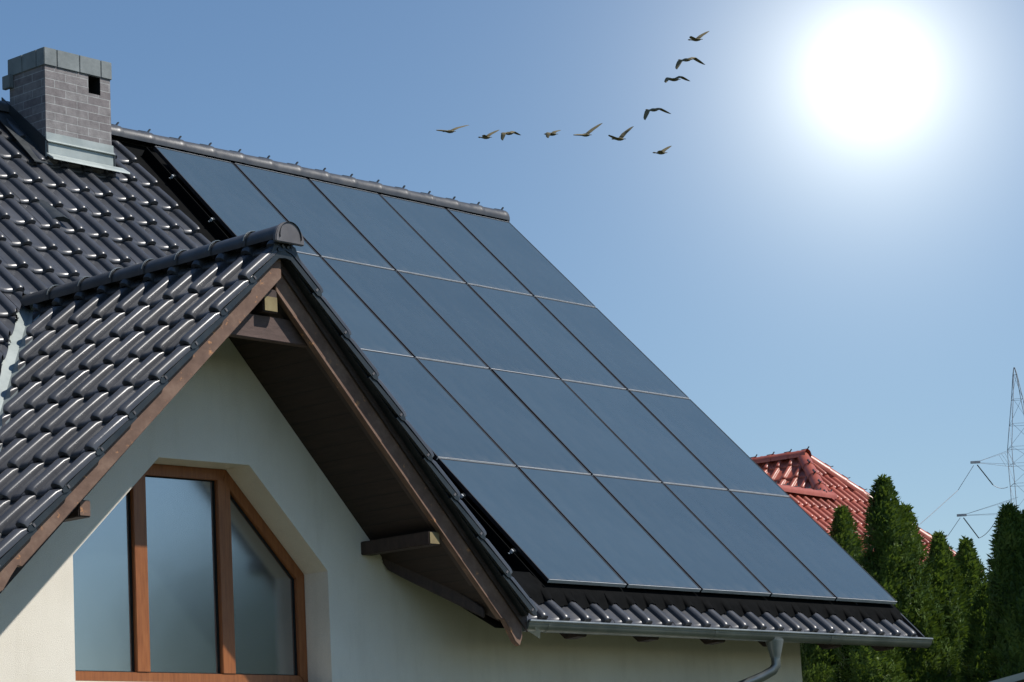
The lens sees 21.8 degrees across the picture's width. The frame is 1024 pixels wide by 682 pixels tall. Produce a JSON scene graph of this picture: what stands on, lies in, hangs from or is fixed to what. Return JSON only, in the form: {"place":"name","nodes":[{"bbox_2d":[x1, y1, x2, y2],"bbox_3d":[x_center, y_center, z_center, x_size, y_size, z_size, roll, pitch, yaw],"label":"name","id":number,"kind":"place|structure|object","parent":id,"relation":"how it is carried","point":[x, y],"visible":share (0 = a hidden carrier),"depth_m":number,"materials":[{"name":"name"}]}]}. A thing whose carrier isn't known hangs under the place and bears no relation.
{"place":"outdoors","nodes":[
{"label":"outdoors","id":0,"kind":"place"},
{"bbox_2d":[437,125,467,132],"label":"bird","id":1,"kind":"object","parent":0,"point":[450,131],"visible":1,"depth_m":104.95},
{"bbox_2d":[478,130,498,138],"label":"bird","id":2,"kind":"object","parent":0,"point":[487,136],"visible":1,"depth_m":105.01},
{"bbox_2d":[501,131,519,139],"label":"bird","id":3,"kind":"object","parent":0,"point":[503,134],"visible":1,"depth_m":104.89},
{"bbox_2d":[0,0,1023,582],"label":"sky","id":4,"kind":"structure","parent":0,"point":[824,252],"materials":[{"name":"blue"}]},
{"bbox_2d":[545,130,560,137],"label":"bird","id":5,"kind":"object","parent":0,"point":[548,134],"visible":1,"depth_m":104.88},
{"bbox_2d":[574,123,601,136],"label":"bird","id":6,"kind":"object","parent":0,"point":[586,134],"visible":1,"depth_m":104.99},
{"bbox_2d":[608,126,633,140],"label":"bird","id":7,"kind":"object","parent":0,"point":[621,136],"visible":1,"depth_m":105.01},
{"bbox_2d":[643,108,670,119],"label":"bird","id":8,"kind":"object","parent":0,"point":[646,112],"visible":1,"depth_m":104.91},
{"bbox_2d":[653,146,670,154],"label":"bird","id":9,"kind":"object","parent":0,"point":[661,152],"visible":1,"depth_m":105.02},
{"bbox_2d":[664,76,689,82],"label":"bird","id":10,"kind":"object","parent":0,"point":[673,79],"visible":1,"depth_m":104.94},
{"bbox_2d":[675,57,704,68],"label":"bird","id":11,"kind":"object","parent":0,"point":[679,62],"visible":1,"depth_m":104.95},
{"bbox_2d":[688,31,708,40],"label":"bird","id":12,"kind":"object","parent":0,"point":[697,38],"visible":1,"depth_m":104.97},
{"bbox_2d":[750,446,955,566],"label":"house","id":13,"kind":"structure","parent":0,"point":[816,490],"depth_m":43.48,"materials":[{"name":"red tile"}]},
{"bbox_2d":[990,672,1023,681],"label":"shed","id":14,"kind":"structure","parent":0,"point":[1019,677],"depth_m":26.98,"materials":[{"name":"metal"}]},
{"label":"ground","id":15,"kind":"structure","parent":0,"visible":0},
{"bbox_2d":[0,47,932,681],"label":"house","id":16,"kind":"structure","parent":15,"relation":"on","point":[218,463],"depth_m":19.52,"materials":[{"name":"tile"}]},
{"bbox_2d":[169,174,182,182],"bbox_3d":[-1.460,-1.226,26.146,0.064,0.064,5.053,-12,-14,40],"label":"mounting rail","id":17,"kind":"object","parent":16,"relation":"attached to","point":[176,177],"visible":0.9,"depth_m":24.29,"materials":[{"name":"metal"}]},
{"bbox_2d":[153,146,318,255],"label":"solar panel","id":18,"kind":"object","parent":17,"relation":"attached to","point":[232,199],"visible":0.73,"depth_m":24.47,"materials":[{"name":"glass"},{"name":"aluminium"}]},
{"bbox_2d":[234,163,394,269],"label":"solar panel","id":19,"kind":"object","parent":17,"relation":"attached to","point":[316,217],"visible":1,"depth_m":25.18,"materials":[{"name":"glass"},{"name":"aluminium"}]},
{"bbox_2d":[309,179,465,282],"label":"solar panel","id":20,"kind":"object","parent":17,"relation":"attached to","point":[388,232],"visible":1,"depth_m":25.92,"materials":[{"name":"glass"},{"name":"aluminium"}]},
{"bbox_2d":[447,209,595,306],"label":"solar panel","id":21,"kind":"object","parent":17,"relation":"attached to","point":[521,259],"visible":1,"depth_m":27.41,"materials":[{"name":"glass"}]},
{"bbox_2d":[73,464,307,681],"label":"window","id":22,"kind":"structure","parent":16,"relation":"in","point":[183,580],"depth_m":18.98,"materials":[{"name":"clear glass"}]},
{"bbox_2d":[208,217,221,225],"bbox_3d":[-1.056,-0.812,25.730,0.064,0.064,5.053,-12,-14,40],"label":"mounting rail","id":23,"kind":"object","parent":16,"relation":"attached to","point":[215,220],"visible":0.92,"depth_m":23.88,"materials":[{"name":"metal"}]},
{"bbox_2d":[380,194,531,294],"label":"solar panel","id":24,"kind":"object","parent":23,"relation":"attached to","point":[458,247],"visible":1,"depth_m":26.67,"materials":[{"name":"glass"},{"name":"bare aluminium"}]},
{"bbox_2d":[459,493,472,501],"bbox_3d":[1.235,1.532,23.372,0.064,0.064,5.053,-12,-14,40],"label":"mounting rail","id":25,"kind":"object","parent":16,"relation":"attached to","point":[466,497],"visible":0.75,"depth_m":21.52,"materials":[{"name":"metal"}]},
{"bbox_2d":[437,458,626,586],"bbox_3d":[0.157,1.479,21.674,0.978,1.575,0.036,9,-61,-48],"label":"solar panel","id":26,"kind":"object","parent":25,"relation":"attached to","point":[536,529],"visible":1,"depth_m":21.62,"materials":[{"name":"glass"}]},
{"bbox_2d":[593,475,770,595],"bbox_3d":[1.471,1.694,23.165,0.978,1.575,0.036,9,-61,-48],"label":"solar panel","id":27,"kind":"object","parent":25,"relation":"attached to","point":[698,552],"visible":1,"depth_m":23.13,"materials":[{"name":"glass"}]},
{"bbox_2d":[663,483,835,600],"bbox_3d":[2.128,1.804,23.912,0.978,1.575,0.036,9,-61,-48],"label":"solar panel","id":28,"kind":"object","parent":25,"relation":"attached to","point":[774,566],"visible":1,"depth_m":23.88,"materials":[{"name":"glass"}]},
{"bbox_2d":[730,490,896,603],"bbox_3d":[2.785,1.912,24.658,0.978,1.575,0.036,9,-61,-48],"label":"solar panel","id":29,"kind":"object","parent":25,"relation":"attached to","point":[819,553],"visible":1,"depth_m":24.63,"materials":[{"name":"glass"}]},
{"bbox_2d":[508,548,522,556],"bbox_3d":[1.639,1.945,22.956,0.064,0.064,5.053,-12,-14,40],"label":"mounting rail","id":30,"kind":"object","parent":16,"relation":"attached to","point":[515,551],"visible":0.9,"depth_m":21.10,"materials":[{"name":"metal"}]},
{"bbox_2d":[518,467,700,591],"bbox_3d":[0.814,1.587,22.420,0.978,1.575,0.037,9,-61,-48],"label":"solar panel","id":31,"kind":"object","parent":30,"relation":"attached to","point":[616,536],"visible":1,"depth_m":22.38,"materials":[{"name":"glass"}]},
{"bbox_2d":[800,643,845,681],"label":"conifer","id":32,"kind":"object","parent":15,"relation":"on","point":[817,660],"visible":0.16,"depth_m":35.38,"materials":[{"name":"green plant"}]},
{"bbox_2d":[827,504,869,572],"bbox_3d":[4.865,5.401,37.419,1.436,6.271,1.474,-12,-14,40],"label":"conifer","id":33,"kind":"object","parent":15,"relation":"on","point":[844,536],"visible":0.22,"depth_m":37.79,"materials":[{"name":"green plant"}]},
{"bbox_2d":[826,645,913,681],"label":"conifer","id":34,"kind":"object","parent":15,"relation":"on","point":[860,663],"visible":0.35,"depth_m":32.52,"materials":[{"name":"green plant"}]},
{"bbox_2d":[853,473,959,681],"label":"conifer","id":35,"kind":"object","parent":15,"relation":"on","point":[891,561],"visible":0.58,"depth_m":33.62,"materials":[{"name":"green plant"}]},
{"bbox_2d":[905,588,963,681],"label":"conifer","id":36,"kind":"object","parent":15,"relation":"on","point":[936,661],"visible":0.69,"depth_m":33.20,"materials":[{"name":"green plant"}]},
{"bbox_2d":[919,530,970,681],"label":"conifer","id":37,"kind":"object","parent":15,"relation":"on","point":[950,589],"visible":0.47,"depth_m":34.63,"materials":[{"name":"green plant"}]},
{"bbox_2d":[955,535,987,621],"bbox_3d":[6.223,5.279,35.074,1.163,5.481,1.181,-12,-14,40],"label":"conifer","id":38,"kind":"object","parent":15,"relation":"on","point":[973,573],"visible":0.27,"depth_m":35.39,"materials":[{"name":"green plant"}]},
{"bbox_2d":[959,580,996,681],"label":"conifer","id":39,"kind":"object","parent":15,"relation":"on","point":[974,659],"visible":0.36,"depth_m":32.76,"materials":[{"name":"green plant"}]},
{"bbox_2d":[948,367,1023,537],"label":"pylon","id":40,"kind":"object","parent":15,"relation":"on","point":[975,462],"visible":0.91,"depth_m":169.04,"materials":[{"name":"metal"}]},
{"bbox_2d":[918,490,957,525],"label":"power line","id":41,"kind":"object","parent":40,"relation":"attached to","point":[937,508],"visible":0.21,"depth_m":163.19,"materials":[{"name":"metal"}]},
{"bbox_2d":[977,501,1023,681],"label":"conifer","id":42,"kind":"object","parent":15,"relation":"on","point":[1003,638],"visible":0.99,"depth_m":31.11,"materials":[{"name":"green plant"}]},
{"bbox_3d":[-0.157,0.107,24.805,0.064,0.064,5.053,-12,-14,40],"label":"mounting rail","id":43,"kind":"object","parent":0,"visible":0},
{"bbox_2d":[297,252,412,356],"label":"solar panel","id":44,"kind":"object","parent":43,"relation":"attached to","point":[366,326],"visible":0.5,"depth_m":23.61,"materials":[{"name":"glass"},{"name":"aluminium"}]},
{"bbox_2d":[321,257,488,368],"bbox_3d":[-0.983,-0.251,24.269,0.978,1.575,0.037,9,-61,-48],"label":"solar panel","id":45,"kind":"object","parent":43,"relation":"attached to","point":[406,315],"visible":1,"depth_m":24.25,"materials":[{"name":"glass"},{"name":"bare aluminium"}]},
{"bbox_2d":[397,271,558,378],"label":"solar panel","id":46,"kind":"object","parent":43,"relation":"attached to","point":[478,326],"visible":1,"depth_m":25.00,"materials":[{"name":"glass"},{"name":"bare aluminium"}]},
{"bbox_2d":[468,284,625,388],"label":"solar panel","id":47,"kind":"object","parent":43,"relation":"attached to","point":[548,339],"visible":1,"depth_m":25.74,"materials":[{"name":"glass"}]},
{"bbox_2d":[535,296,688,398],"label":"solar panel","id":48,"kind":"object","parent":43,"relation":"attached to","point":[612,348],"visible":1,"depth_m":26.49,"materials":[{"name":"glass"}]},
{"bbox_3d":[0.741,1.026,23.881,0.064,0.064,5.053,-12,-14,40],"label":"mounting rail","id":49,"kind":"object","parent":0,"visible":0},
{"bbox_2d":[361,349,515,465],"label":"solar panel","id":50,"kind":"object","parent":49,"relation":"attached to","point":[444,424],"visible":0.78,"depth_m":22.59,"materials":[{"name":"glass"},{"name":"bare aluminium"}]},
{"bbox_2d":[416,358,590,474],"bbox_3d":[-0.085,0.668,23.345,0.978,1.575,0.036,9,-61,-48],"label":"solar panel","id":51,"kind":"object","parent":49,"relation":"attached to","point":[505,419],"visible":1,"depth_m":23.32,"materials":[{"name":"glass"},{"name":"bare aluminium"}]},
{"bbox_2d":[491,369,660,481],"bbox_3d":[0.574,0.774,24.090,0.978,1.575,0.036,9,-61,-48],"label":"solar panel","id":52,"kind":"object","parent":49,"relation":"attached to","point":[577,427],"visible":1,"depth_m":24.07,"materials":[{"name":"glass"}]},
{"bbox_2d":[562,380,726,489],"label":"solar panel","id":53,"kind":"object","parent":49,"relation":"attached to","point":[645,436],"visible":1,"depth_m":24.82,"materials":[{"name":"glass"}]},
{"bbox_2d":[628,390,789,496],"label":"solar panel","id":54,"kind":"object","parent":49,"relation":"attached to","point":[710,445],"visible":1,"depth_m":25.56,"materials":[{"name":"glass"}]}
]}

